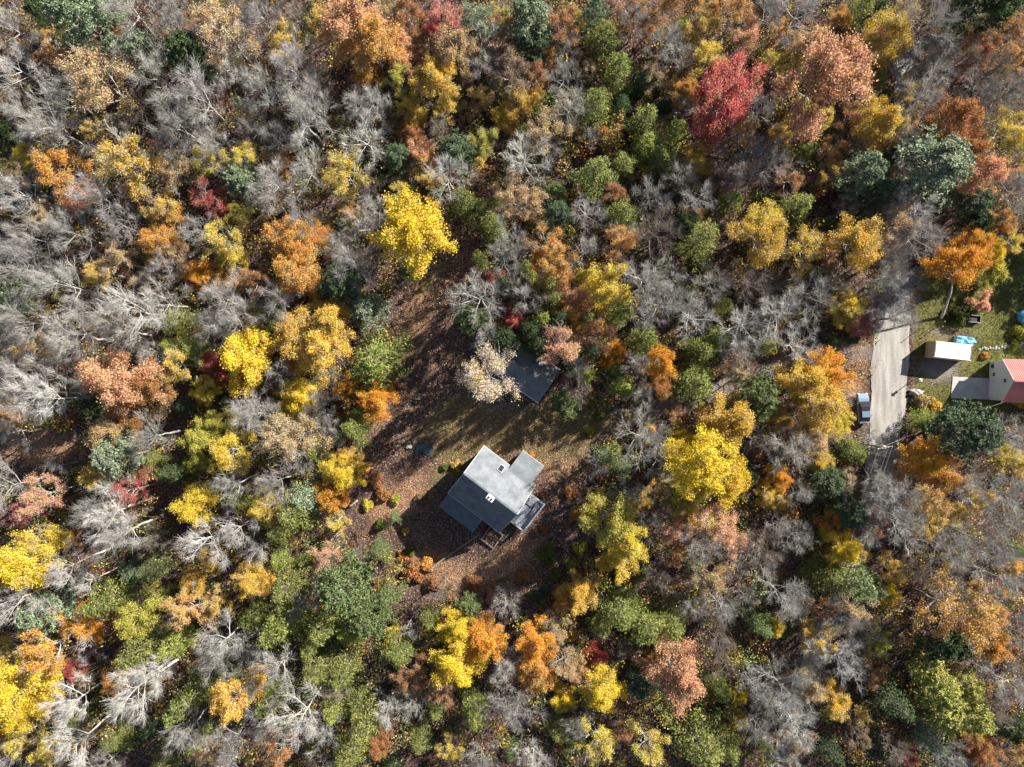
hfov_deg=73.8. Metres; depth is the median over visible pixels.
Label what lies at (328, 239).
bare tree
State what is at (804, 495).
bare tree
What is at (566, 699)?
autumn tree
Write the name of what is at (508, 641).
hemlock tree
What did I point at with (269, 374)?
bare tree
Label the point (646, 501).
sparse tree
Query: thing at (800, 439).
bare tree
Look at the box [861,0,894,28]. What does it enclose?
pine tree
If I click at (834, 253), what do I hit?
sparse tree
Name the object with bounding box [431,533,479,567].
landscape timber
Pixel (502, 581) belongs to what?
shrub
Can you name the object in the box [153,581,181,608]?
hemlock tree
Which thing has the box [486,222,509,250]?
hemlock tree
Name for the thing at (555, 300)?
hemlock tree
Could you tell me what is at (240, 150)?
sparse tree
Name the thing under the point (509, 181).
sparse tree
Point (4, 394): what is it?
bare tree
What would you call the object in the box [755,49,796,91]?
sparse tree
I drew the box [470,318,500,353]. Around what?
bare tree
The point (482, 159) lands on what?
young tree
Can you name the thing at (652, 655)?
autumn tree
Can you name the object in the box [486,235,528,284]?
bare tree
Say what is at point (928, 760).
brushwood
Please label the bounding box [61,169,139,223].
bare tree
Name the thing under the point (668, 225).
bare tree
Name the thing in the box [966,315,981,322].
raised box
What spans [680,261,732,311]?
bare tree
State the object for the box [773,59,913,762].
road
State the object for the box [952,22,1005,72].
sparse tree
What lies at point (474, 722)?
hemlock tree
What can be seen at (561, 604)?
autumn tree
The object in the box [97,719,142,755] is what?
hemlock tree
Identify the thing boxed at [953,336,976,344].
covered woodpile
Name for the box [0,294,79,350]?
bare tree
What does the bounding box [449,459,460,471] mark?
shrub
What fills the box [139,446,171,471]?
hemlock tree
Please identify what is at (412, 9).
sparse tree
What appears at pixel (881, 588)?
hemlock tree
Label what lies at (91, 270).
sparse tree
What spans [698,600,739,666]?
bare tree
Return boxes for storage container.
[924,341,972,360]
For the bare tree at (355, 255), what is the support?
on the ground at (936, 372)
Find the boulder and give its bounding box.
[909,389,923,395]
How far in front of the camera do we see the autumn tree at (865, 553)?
101.15 m
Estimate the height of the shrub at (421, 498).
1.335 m
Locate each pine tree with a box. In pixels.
[0,118,23,154]
[0,272,45,321]
[14,578,85,635]
[22,0,65,33]
[39,0,121,55]
[78,394,108,423]
[87,0,128,30]
[89,429,147,483]
[117,28,167,75]
[117,554,147,588]
[160,29,225,85]
[173,396,197,416]
[218,158,266,203]
[312,547,378,619]
[314,261,370,308]
[343,591,399,640]
[344,291,392,333]
[384,141,417,180]
[434,127,478,177]
[453,303,493,337]
[454,591,483,620]
[494,325,520,357]
[502,0,556,46]
[511,22,556,68]
[541,197,575,232]
[544,179,566,204]
[548,389,582,421]
[602,363,622,383]
[622,659,659,700]
[666,208,702,243]
[724,364,785,424]
[801,462,847,502]
[823,490,871,531]
[829,146,891,202]
[850,176,897,219]
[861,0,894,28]
[879,145,900,169]
[890,122,977,212]
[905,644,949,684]
[911,610,976,667]
[912,686,966,735]
[920,410,959,439]
[924,397,1005,468]
[930,0,1023,38]
[943,182,998,224]
[945,663,985,702]
[949,210,995,237]
[952,696,998,738]
[991,706,1023,747]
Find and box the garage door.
[989,383,998,398]
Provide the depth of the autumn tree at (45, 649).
92.01 m
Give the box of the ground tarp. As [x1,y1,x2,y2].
[414,442,433,455]
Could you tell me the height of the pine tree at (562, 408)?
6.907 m
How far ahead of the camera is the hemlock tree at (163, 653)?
99.50 m
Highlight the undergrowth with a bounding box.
[0,0,1023,766]
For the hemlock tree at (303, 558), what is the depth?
102.20 m
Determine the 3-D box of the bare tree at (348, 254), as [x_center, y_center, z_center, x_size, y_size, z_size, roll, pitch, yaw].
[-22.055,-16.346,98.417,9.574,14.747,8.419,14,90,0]
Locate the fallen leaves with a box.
[0,0,1023,766]
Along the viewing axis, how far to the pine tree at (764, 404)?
97.01 m
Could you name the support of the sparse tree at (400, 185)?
on the ground at (936, 372)
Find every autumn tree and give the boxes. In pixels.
[0,396,30,430]
[0,525,79,590]
[0,548,45,595]
[0,637,72,720]
[0,683,54,734]
[0,726,30,753]
[8,488,47,527]
[9,142,44,174]
[14,668,64,710]
[27,144,93,199]
[50,173,104,219]
[54,599,90,637]
[56,526,82,551]
[60,642,93,682]
[74,348,168,416]
[75,461,138,493]
[78,614,105,646]
[81,404,137,451]
[100,660,143,698]
[107,397,152,433]
[109,579,170,640]
[124,354,179,409]
[136,224,186,266]
[165,480,221,529]
[175,410,221,459]
[175,563,206,601]
[181,446,215,474]
[182,256,218,290]
[188,374,223,406]
[200,263,227,288]
[200,348,224,379]
[204,404,240,440]
[205,663,268,727]
[206,424,260,475]
[211,237,249,269]
[213,366,233,388]
[214,310,277,398]
[223,200,254,223]
[229,559,270,600]
[246,495,275,526]
[248,561,276,595]
[261,213,325,269]
[270,305,317,359]
[271,238,323,301]
[271,394,301,423]
[274,376,327,418]
[280,354,302,376]
[286,324,352,391]
[298,296,355,353]
[300,265,324,296]
[304,216,334,249]
[311,474,351,512]
[314,0,399,69]
[316,453,369,493]
[331,370,361,400]
[334,445,364,468]
[337,10,408,92]
[354,376,400,423]
[363,183,457,279]
[364,721,393,761]
[376,23,425,77]
[376,371,398,390]
[397,120,426,144]
[403,105,427,126]
[405,138,439,173]
[409,55,460,115]
[421,23,440,46]
[422,0,468,44]
[422,193,443,210]
[427,625,488,689]
[428,23,487,81]
[433,603,475,649]
[459,613,509,664]
[475,610,503,634]
[490,103,516,137]
[497,304,527,329]
[499,85,534,126]
[512,651,558,694]
[513,614,561,667]
[526,84,546,110]
[526,248,564,292]
[550,679,577,713]
[551,299,589,334]
[552,590,575,617]
[553,567,603,615]
[554,281,594,322]
[559,658,589,684]
[571,268,592,287]
[574,261,631,317]
[577,488,636,547]
[578,660,628,714]
[580,638,608,668]
[592,539,639,585]
[594,509,649,564]
[597,352,616,370]
[602,339,627,365]
[632,633,706,721]
[638,372,674,402]
[639,341,677,381]
[643,648,666,678]
[659,423,742,499]
[661,424,683,444]
[665,428,698,466]
[666,72,700,108]
[668,471,709,514]
[672,140,714,181]
[682,201,712,227]
[683,46,770,155]
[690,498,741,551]
[695,387,758,446]
[695,454,753,513]
[697,54,726,81]
[698,515,714,534]
[723,208,791,268]
[723,705,747,729]
[725,681,748,706]
[740,198,785,245]
[746,67,769,86]
[752,481,780,508]
[759,464,793,495]
[763,404,793,434]
[764,613,786,640]
[769,19,879,145]
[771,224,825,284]
[771,356,832,411]
[771,485,789,510]
[780,418,828,460]
[786,23,825,73]
[788,379,849,434]
[800,345,856,393]
[801,450,836,471]
[809,677,853,722]
[812,503,845,534]
[813,211,885,273]
[818,524,863,570]
[819,408,856,440]
[822,3,853,31]
[828,289,868,332]
[845,93,908,154]
[846,304,878,341]
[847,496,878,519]
[852,543,872,568]
[858,4,914,71]
[858,22,880,35]
[859,214,889,251]
[878,582,903,608]
[889,434,949,482]
[915,449,971,494]
[918,241,994,318]
[920,86,989,148]
[936,123,991,165]
[948,146,1010,197]
[948,226,997,259]
[959,723,988,749]
[961,733,1001,766]
[970,621,1016,664]
[982,233,1007,272]
[985,207,1018,233]
[1003,555,1023,574]
[1012,403,1023,409]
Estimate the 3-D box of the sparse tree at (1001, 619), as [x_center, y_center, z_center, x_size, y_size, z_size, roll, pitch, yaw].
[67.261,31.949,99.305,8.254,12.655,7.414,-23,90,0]
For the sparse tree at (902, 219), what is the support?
on the ground at (936, 372)
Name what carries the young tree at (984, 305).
on the ground at (936, 372)
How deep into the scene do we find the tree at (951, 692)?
97.33 m
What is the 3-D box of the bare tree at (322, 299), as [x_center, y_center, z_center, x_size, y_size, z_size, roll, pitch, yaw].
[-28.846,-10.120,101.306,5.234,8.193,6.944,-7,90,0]
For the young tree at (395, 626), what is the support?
on the ground at (936, 372)
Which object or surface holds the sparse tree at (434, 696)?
on the ground at (936, 372)
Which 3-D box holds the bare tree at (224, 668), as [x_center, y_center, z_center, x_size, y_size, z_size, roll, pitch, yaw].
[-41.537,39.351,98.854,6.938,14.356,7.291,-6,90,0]
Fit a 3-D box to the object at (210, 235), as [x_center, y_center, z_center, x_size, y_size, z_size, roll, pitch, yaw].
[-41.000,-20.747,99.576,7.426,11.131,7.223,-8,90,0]
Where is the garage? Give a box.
[489,341,559,402]
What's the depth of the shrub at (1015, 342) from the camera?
104.42 m
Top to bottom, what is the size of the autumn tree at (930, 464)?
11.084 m
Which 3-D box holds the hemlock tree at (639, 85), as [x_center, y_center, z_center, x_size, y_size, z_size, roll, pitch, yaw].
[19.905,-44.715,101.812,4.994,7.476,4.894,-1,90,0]
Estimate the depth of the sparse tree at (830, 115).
98.96 m
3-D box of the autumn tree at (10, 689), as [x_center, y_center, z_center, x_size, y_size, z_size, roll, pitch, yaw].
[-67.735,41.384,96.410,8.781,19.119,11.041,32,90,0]
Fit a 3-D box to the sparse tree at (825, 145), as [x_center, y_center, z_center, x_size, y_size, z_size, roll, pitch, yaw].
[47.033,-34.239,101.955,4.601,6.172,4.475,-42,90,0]
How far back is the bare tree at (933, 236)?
96.37 m
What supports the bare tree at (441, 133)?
on the ground at (936, 372)
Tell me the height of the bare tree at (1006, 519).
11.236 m
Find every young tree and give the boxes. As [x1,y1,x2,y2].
[0,207,12,221]
[282,22,298,39]
[286,548,298,558]
[308,292,333,307]
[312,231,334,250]
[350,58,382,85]
[384,621,403,642]
[457,358,472,373]
[474,153,489,167]
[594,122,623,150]
[696,692,708,706]
[964,288,992,313]
[977,257,1009,289]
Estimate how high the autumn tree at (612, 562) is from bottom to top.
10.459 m
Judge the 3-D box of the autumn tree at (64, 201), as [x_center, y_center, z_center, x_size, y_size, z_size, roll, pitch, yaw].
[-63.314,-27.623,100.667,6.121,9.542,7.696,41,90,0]
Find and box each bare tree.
[0,0,46,59]
[0,36,66,105]
[0,87,67,145]
[0,166,72,229]
[0,212,65,261]
[0,235,38,263]
[0,236,67,310]
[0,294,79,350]
[0,329,32,360]
[0,343,56,392]
[0,353,82,422]
[0,380,28,415]
[0,413,43,456]
[0,455,61,515]
[0,574,70,625]
[0,736,41,766]
[12,81,101,162]
[12,366,97,424]
[14,617,47,635]
[18,256,104,326]
[29,205,107,265]
[34,669,116,732]
[38,73,106,125]
[39,306,113,365]
[39,536,111,591]
[40,454,77,478]
[41,328,97,366]
[41,708,119,766]
[42,133,85,156]
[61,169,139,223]
[62,363,112,400]
[63,284,117,328]
[65,475,138,527]
[67,565,117,597]
[76,643,107,666]
[79,303,155,355]
[79,481,151,542]
[87,151,126,172]
[88,502,163,562]
[89,735,134,766]
[91,96,147,146]
[95,199,149,251]
[95,278,180,352]
[98,0,177,52]
[102,654,182,729]
[113,696,147,721]
[119,87,155,126]
[123,39,197,107]
[124,646,182,702]
[125,407,181,462]
[129,263,166,297]
[132,274,194,329]
[132,337,171,365]
[136,521,178,559]
[138,127,192,169]
[141,89,219,158]
[145,0,200,57]
[145,251,186,289]
[156,698,213,758]
[161,0,201,30]
[170,54,238,128]
[171,516,237,570]
[175,210,218,253]
[187,310,234,355]
[188,123,257,174]
[189,636,247,687]
[191,608,250,673]
[197,265,254,335]
[200,705,268,766]
[204,47,251,94]
[206,460,259,506]
[211,502,261,550]
[213,285,256,341]
[217,25,259,63]
[219,626,261,667]
[223,389,276,437]
[227,0,268,42]
[229,101,278,148]
[230,386,280,439]
[232,0,284,48]
[232,59,295,122]
[233,661,271,712]
[237,538,269,566]
[241,632,277,661]
[243,278,305,325]
[243,687,291,748]
[244,156,307,208]
[244,177,296,214]
[247,642,299,693]
[252,457,302,506]
[254,118,297,155]
[262,356,300,394]
[264,679,322,754]
[265,32,325,115]
[266,485,291,511]
[277,0,314,39]
[277,69,341,138]
[280,83,327,152]
[281,200,327,248]
[285,585,318,624]
[286,140,324,196]
[288,450,314,476]
[290,60,338,106]
[297,293,326,324]
[299,378,341,427]
[304,707,342,761]
[304,753,335,766]
[305,395,340,432]
[305,571,324,603]
[313,361,345,395]
[316,227,358,258]
[320,417,355,447]
[323,676,351,704]
[329,235,385,294]
[335,240,372,267]
[337,201,389,246]
[339,82,388,123]
[339,115,387,171]
[344,80,394,131]
[349,539,375,571]
[355,163,387,199]
[357,192,389,233]
[373,688,413,731]
[387,685,429,722]
[399,620,421,640]
[425,111,450,151]
[425,152,481,207]
[428,565,462,600]
[444,267,506,331]
[459,734,500,766]
[462,47,501,81]
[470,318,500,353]
[475,676,523,722]
[478,53,501,79]
[484,72,512,106]
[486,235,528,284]
[487,214,535,273]
[487,580,522,620]
[488,682,548,734]
[490,646,524,685]
[498,126,556,188]
[501,272,553,315]
[511,737,555,766]
[534,133,563,167]
[539,54,585,99]
[546,82,593,134]
[554,28,582,55]
[558,705,593,743]
[562,373,591,402]
[564,353,592,387]
[567,233,608,270]
[571,189,611,236]
[578,121,600,149]
[580,696,602,719]
[586,450,610,479]
[607,471,647,511]
[611,638,634,661]
[612,400,675,470]
[616,1,655,44]
[617,251,677,305]
[617,256,636,283]
[619,220,643,241]
[621,350,650,378]
[625,376,653,408]
[627,295,669,333]
[629,198,685,268]
[631,174,667,214]
[633,276,699,328]
[633,498,671,545]
[639,14,689,66]
[643,437,682,483]
[643,562,674,593]
[653,190,676,215]
[657,31,694,73]
[658,154,700,193]
[663,263,693,295]
[669,92,697,115]
[670,580,710,623]
[671,288,726,343]
[678,172,718,222]
[678,521,724,576]
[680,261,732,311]
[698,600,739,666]
[700,583,741,631]
[704,137,744,170]
[711,647,742,685]
[714,150,761,202]
[714,327,763,376]
[718,301,769,353]
[723,258,772,303]
[724,582,760,617]
[725,554,752,579]
[729,126,771,172]
[729,525,791,570]
[736,661,772,704]
[736,695,778,746]
[737,652,813,727]
[741,89,778,137]
[743,419,786,462]
[744,0,790,33]
[746,134,804,186]
[746,550,778,581]
[746,676,783,724]
[754,284,809,344]
[755,279,789,320]
[757,573,814,624]
[761,511,795,541]
[761,737,800,766]
[763,728,802,766]
[764,261,789,296]
[765,691,818,757]
[766,0,824,47]
[767,424,819,474]
[770,518,820,555]
[775,318,826,365]
[776,591,810,627]
[777,476,818,506]
[777,653,821,699]
[786,267,847,331]
[796,630,835,667]
[803,634,867,694]
[811,664,838,684]
[813,595,866,638]
[826,190,861,221]
[834,129,861,154]
[842,487,905,526]
[843,388,855,407]
[847,456,901,498]
[848,280,885,308]
[849,604,887,641]
[850,526,882,550]
[853,474,905,516]
[856,422,876,445]
[859,201,900,220]
[861,237,923,288]
[862,260,915,313]
[863,491,932,561]
[867,295,922,334]
[868,441,898,468]
[869,454,892,476]
[871,469,930,523]
[874,730,913,763]
[875,235,910,270]
[876,121,925,156]
[877,278,919,319]
[882,0,964,66]
[882,41,933,89]
[882,255,931,299]
[887,182,940,243]
[893,205,948,261]
[895,526,924,555]
[896,58,948,119]
[900,555,928,583]
[902,601,937,630]
[904,518,977,574]
[910,29,963,78]
[917,55,958,96]
[917,568,983,613]
[927,731,971,766]
[929,85,968,114]
[935,546,981,581]
[937,37,992,84]
[938,223,971,249]
[941,464,1000,511]
[945,504,1023,567]
[953,63,1005,118]
[957,544,1023,603]
[962,655,999,682]
[964,49,1017,92]
[964,468,1023,523]
[972,659,1023,708]
[975,500,1023,540]
[975,688,1017,728]
[977,412,1023,460]
[983,67,1023,123]
[983,169,1023,214]
[994,195,1023,229]
[998,613,1023,651]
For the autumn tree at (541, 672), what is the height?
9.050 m
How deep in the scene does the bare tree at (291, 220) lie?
97.24 m
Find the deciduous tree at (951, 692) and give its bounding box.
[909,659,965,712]
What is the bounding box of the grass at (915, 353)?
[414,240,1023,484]
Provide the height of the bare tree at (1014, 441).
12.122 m
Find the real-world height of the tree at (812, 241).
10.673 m
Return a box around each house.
[439,445,544,532]
[989,359,1023,402]
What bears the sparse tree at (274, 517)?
on the ground at (936, 372)
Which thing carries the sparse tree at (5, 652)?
on the ground at (936, 372)
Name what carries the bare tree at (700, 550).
on the ground at (936, 372)
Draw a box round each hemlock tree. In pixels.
[0,157,21,189]
[54,694,101,737]
[76,575,143,617]
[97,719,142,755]
[114,609,187,671]
[135,546,177,583]
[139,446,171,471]
[140,705,180,740]
[150,731,187,766]
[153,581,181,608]
[154,616,203,663]
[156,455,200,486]
[157,302,206,338]
[157,335,194,361]
[162,662,222,728]
[181,333,218,371]
[185,716,223,756]
[209,649,248,689]
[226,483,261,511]
[237,595,275,630]
[255,667,298,718]
[256,591,313,650]
[265,521,297,545]
[267,309,301,347]
[267,554,316,605]
[270,541,297,574]
[274,475,319,532]
[276,590,317,635]
[289,474,334,514]
[294,544,318,567]
[297,625,337,658]
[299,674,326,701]
[301,639,345,687]
[304,428,337,470]
[304,605,350,646]
[308,0,331,24]
[320,687,350,725]
[326,638,368,691]
[330,601,369,643]
[332,719,385,766]
[334,213,352,231]
[335,407,376,455]
[341,629,358,646]
[345,679,374,718]
[348,327,412,392]
[348,676,399,744]
[370,532,394,559]
[375,568,409,611]
[376,625,419,671]
[380,748,402,766]
[381,549,396,566]
[389,509,402,525]
[396,255,423,282]
[404,712,433,755]
[416,600,441,630]
[422,643,446,668]
[424,699,454,723]
[426,186,446,208]
[445,187,483,230]
[456,673,493,732]
[470,249,488,274]
[473,209,512,246]
[475,196,508,224]
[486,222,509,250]
[492,628,514,654]
[494,276,516,303]
[502,736,523,761]
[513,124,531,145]
[516,259,532,285]
[516,317,545,343]
[518,269,541,296]
[520,331,549,362]
[524,304,554,330]
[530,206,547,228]
[535,276,557,299]
[542,291,562,312]
[543,709,570,742]
[548,307,570,330]
[554,732,574,755]
[568,85,614,136]
[568,155,619,204]
[572,0,611,45]
[572,364,602,390]
[577,18,621,74]
[577,308,596,332]
[578,340,600,365]
[582,597,614,637]
[586,441,621,470]
[593,579,642,633]
[595,51,633,101]
[599,195,640,237]
[601,298,638,327]
[603,453,632,476]
[604,375,636,399]
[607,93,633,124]
[607,574,638,607]
[610,149,639,183]
[620,323,659,355]
[621,103,668,141]
[625,596,667,647]
[628,68,656,105]
[630,564,649,584]
[631,129,661,171]
[642,139,679,183]
[644,596,688,643]
[648,95,676,118]
[649,117,690,151]
[662,695,728,766]
[665,216,719,273]
[666,354,713,407]
[670,19,685,46]
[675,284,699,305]
[675,335,715,371]
[680,547,703,576]
[697,324,730,352]
[701,670,733,703]
[705,294,736,321]
[706,707,747,766]
[713,188,743,222]
[740,465,760,485]
[742,606,774,638]
[753,330,780,357]
[755,736,773,753]
[768,188,814,232]
[779,620,794,638]
[790,141,817,163]
[793,548,846,593]
[804,725,844,766]
[808,219,843,247]
[808,537,877,605]
[815,331,840,349]
[832,435,867,465]
[837,0,875,35]
[840,332,860,347]
[849,565,888,599]
[852,662,915,723]
[859,69,886,97]
[900,691,932,720]
[902,406,936,431]
[904,715,947,755]
[999,540,1023,559]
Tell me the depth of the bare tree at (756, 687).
97.69 m
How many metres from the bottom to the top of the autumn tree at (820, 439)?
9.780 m
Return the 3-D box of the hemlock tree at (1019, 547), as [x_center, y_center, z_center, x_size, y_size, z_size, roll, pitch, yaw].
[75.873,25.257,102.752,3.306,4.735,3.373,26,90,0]
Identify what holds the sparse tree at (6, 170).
on the ground at (936, 372)
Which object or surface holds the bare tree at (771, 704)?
on the ground at (936, 372)
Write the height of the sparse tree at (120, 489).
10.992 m
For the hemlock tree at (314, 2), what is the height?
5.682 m
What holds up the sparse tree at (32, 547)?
on the ground at (936, 372)
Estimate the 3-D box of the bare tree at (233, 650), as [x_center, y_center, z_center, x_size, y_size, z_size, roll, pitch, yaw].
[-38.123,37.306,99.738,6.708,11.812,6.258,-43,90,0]
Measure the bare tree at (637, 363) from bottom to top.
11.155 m
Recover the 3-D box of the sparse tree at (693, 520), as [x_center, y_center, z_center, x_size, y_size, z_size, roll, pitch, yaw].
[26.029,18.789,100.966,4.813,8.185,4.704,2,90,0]
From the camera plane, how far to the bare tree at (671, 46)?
99.35 m
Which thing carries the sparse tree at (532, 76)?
on the ground at (936, 372)
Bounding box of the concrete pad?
[951,377,989,398]
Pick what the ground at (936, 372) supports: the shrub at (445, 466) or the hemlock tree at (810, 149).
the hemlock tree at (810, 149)
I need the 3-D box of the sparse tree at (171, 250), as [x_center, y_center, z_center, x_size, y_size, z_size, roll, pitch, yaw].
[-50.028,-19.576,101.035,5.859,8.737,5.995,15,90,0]
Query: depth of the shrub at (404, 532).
105.83 m
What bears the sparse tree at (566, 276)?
on the ground at (936, 372)
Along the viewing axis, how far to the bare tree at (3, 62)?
94.44 m
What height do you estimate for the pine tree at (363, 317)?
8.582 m
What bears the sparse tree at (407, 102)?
on the ground at (936, 372)
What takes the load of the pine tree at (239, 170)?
on the ground at (936, 372)
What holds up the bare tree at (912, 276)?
on the ground at (936, 372)
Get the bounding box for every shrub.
[360,461,371,474]
[362,499,373,511]
[365,472,382,488]
[375,485,392,502]
[375,518,387,529]
[389,494,399,505]
[397,550,408,562]
[399,557,424,582]
[401,527,408,535]
[404,546,414,555]
[416,492,428,507]
[418,556,433,571]
[427,575,445,590]
[440,464,448,471]
[445,585,459,600]
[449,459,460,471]
[467,573,483,591]
[485,588,500,605]
[496,576,512,594]
[516,566,529,582]
[529,584,548,604]
[536,541,556,565]
[540,525,550,534]
[549,566,562,581]
[563,558,578,571]
[564,484,577,500]
[568,506,580,521]
[571,540,587,558]
[584,424,594,436]
[594,407,605,420]
[912,394,931,409]
[927,396,941,414]
[944,315,955,326]
[946,303,971,328]
[980,351,989,359]
[1009,324,1023,340]
[1009,338,1020,350]
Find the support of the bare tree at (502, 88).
on the ground at (936, 372)
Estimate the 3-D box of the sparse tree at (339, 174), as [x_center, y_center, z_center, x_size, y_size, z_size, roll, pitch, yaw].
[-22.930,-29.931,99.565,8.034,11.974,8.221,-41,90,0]
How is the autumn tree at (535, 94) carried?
on the ground at (936, 372)
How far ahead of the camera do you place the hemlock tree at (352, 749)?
99.30 m
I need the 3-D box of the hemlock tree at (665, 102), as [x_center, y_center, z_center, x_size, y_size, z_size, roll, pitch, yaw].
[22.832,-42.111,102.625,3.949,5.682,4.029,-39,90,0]
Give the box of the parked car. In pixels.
[854,393,870,423]
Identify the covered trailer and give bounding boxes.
[1016,310,1023,323]
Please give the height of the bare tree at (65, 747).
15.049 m
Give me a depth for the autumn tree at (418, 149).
100.02 m
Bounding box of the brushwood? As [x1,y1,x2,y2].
[0,0,1023,766]
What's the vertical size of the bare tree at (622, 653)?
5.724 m
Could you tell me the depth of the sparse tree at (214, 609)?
98.06 m
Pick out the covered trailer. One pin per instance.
(1020, 315)
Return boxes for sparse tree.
[0,160,40,203]
[0,329,59,371]
[0,628,32,663]
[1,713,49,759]
[9,518,78,561]
[13,471,81,518]
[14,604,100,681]
[22,198,68,235]
[25,725,81,766]
[29,21,66,49]
[31,698,63,725]
[36,40,68,68]
[50,32,146,117]
[77,351,115,373]
[79,116,105,139]
[79,259,124,289]
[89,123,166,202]
[95,236,147,286]
[105,468,155,506]
[131,462,160,484]
[137,185,182,224]
[152,233,190,271]
[154,154,206,196]
[158,205,187,237]
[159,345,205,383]
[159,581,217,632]
[179,2,215,41]
[183,728,223,766]
[187,0,265,73]
[188,175,232,219]
[191,140,227,182]
[196,542,229,576]
[197,583,234,620]
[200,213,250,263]
[218,138,267,180]
[224,264,250,290]
[238,266,275,298]
[242,299,277,332]
[247,331,277,358]
[251,484,281,527]
[252,412,320,466]
[258,146,294,176]
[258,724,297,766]
[263,15,307,67]
[268,508,280,524]
[275,405,334,466]
[304,2,336,42]
[304,540,349,571]
[321,139,374,201]
[326,507,351,538]
[333,196,365,228]
[374,0,410,25]
[378,63,423,97]
[386,0,431,44]
[388,650,433,695]
[389,173,418,203]
[394,93,429,120]
[399,29,427,57]
[407,152,445,188]
[413,50,433,66]
[424,676,454,708]
[429,91,467,125]
[433,732,464,763]
[453,340,524,405]
[459,1,504,56]
[459,98,485,120]
[465,83,495,114]
[466,127,498,157]
[474,268,504,297]
[485,44,533,104]
[486,9,516,55]
[488,166,538,217]
[489,0,515,26]
[502,180,549,224]
[523,105,573,156]
[523,220,571,261]
[524,58,552,90]
[532,42,563,72]
[539,312,589,366]
[541,249,580,287]
[542,607,572,645]
[545,4,581,49]
[546,640,584,685]
[567,1,586,30]
[571,717,618,766]
[572,315,617,363]
[573,57,596,84]
[577,487,606,514]
[600,176,629,205]
[605,221,640,261]
[609,707,640,744]
[611,0,653,35]
[623,716,671,766]
[630,484,655,514]
[638,420,655,442]
[641,21,665,46]
[641,59,671,94]
[647,0,684,38]
[650,471,671,497]
[655,540,686,568]
[656,507,695,544]
[658,487,690,518]
[660,635,681,656]
[664,403,688,427]
[674,502,702,527]
[683,9,723,47]
[683,410,708,435]
[689,38,729,81]
[691,552,737,597]
[695,0,721,33]
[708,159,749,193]
[710,0,760,48]
[711,525,748,560]
[719,352,756,388]
[720,16,768,65]
[724,117,759,148]
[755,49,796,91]
[765,16,792,45]
[767,123,794,153]
[770,706,820,766]
[774,163,805,198]
[778,659,826,704]
[780,50,807,85]
[785,93,811,120]
[794,613,820,633]
[798,618,848,668]
[804,101,835,138]
[804,591,839,623]
[807,231,842,270]
[815,134,846,168]
[816,157,847,185]
[827,291,850,313]
[829,576,880,635]
[830,466,858,494]
[831,97,864,129]
[844,25,890,63]
[844,704,872,729]
[846,725,872,752]
[849,654,891,691]
[852,505,890,537]
[861,625,897,660]
[864,103,917,149]
[866,198,920,250]
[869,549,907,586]
[881,158,918,194]
[888,73,922,102]
[892,743,920,766]
[893,0,920,15]
[894,101,929,137]
[899,468,955,520]
[903,498,950,542]
[908,559,1016,655]
[922,239,951,262]
[929,501,967,528]
[947,578,1011,633]
[950,482,1000,517]
[951,170,980,194]
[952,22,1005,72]
[952,574,985,605]
[963,743,1008,766]
[979,6,1023,57]
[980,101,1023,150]
[984,441,1022,468]
[985,36,1023,82]
[993,448,1023,481]
[994,735,1023,764]
[997,224,1023,254]
[998,154,1023,183]
[999,132,1023,168]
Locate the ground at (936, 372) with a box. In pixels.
[0,0,1023,766]
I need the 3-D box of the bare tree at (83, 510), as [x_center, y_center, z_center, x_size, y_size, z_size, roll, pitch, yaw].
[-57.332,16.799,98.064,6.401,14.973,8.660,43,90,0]
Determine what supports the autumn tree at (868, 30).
on the ground at (936, 372)
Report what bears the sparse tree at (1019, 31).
on the ground at (936, 372)
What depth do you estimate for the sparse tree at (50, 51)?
100.75 m
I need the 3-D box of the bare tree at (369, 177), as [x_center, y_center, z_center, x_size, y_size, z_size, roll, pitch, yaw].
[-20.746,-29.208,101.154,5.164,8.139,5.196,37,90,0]
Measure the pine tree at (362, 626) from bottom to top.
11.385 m
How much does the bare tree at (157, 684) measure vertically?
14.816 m
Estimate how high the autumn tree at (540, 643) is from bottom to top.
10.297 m
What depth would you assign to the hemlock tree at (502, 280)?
97.80 m
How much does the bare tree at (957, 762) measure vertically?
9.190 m
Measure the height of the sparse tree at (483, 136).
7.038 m
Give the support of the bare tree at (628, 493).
on the ground at (936, 372)
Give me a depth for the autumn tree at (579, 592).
99.11 m
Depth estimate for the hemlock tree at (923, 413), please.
102.70 m
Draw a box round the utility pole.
[860,442,892,448]
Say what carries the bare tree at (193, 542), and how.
on the ground at (936, 372)
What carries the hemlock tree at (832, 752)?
on the ground at (936, 372)
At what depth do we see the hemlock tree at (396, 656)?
100.86 m
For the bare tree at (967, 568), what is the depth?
98.44 m
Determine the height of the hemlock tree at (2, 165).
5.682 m
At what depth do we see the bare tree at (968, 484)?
96.33 m
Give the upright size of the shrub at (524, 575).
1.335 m
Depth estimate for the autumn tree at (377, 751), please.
100.94 m
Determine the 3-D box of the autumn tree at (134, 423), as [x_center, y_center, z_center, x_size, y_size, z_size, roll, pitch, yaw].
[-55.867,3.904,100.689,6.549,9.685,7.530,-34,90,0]
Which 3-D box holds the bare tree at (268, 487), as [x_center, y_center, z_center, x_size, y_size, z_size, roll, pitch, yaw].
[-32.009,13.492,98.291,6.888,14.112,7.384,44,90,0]
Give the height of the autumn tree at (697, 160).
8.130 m
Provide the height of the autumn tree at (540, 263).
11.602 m
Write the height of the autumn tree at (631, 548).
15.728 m
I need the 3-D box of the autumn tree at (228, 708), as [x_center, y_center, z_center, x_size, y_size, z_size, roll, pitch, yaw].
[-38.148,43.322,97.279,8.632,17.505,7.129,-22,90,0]
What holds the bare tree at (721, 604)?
on the ground at (936, 372)
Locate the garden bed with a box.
[480,526,503,548]

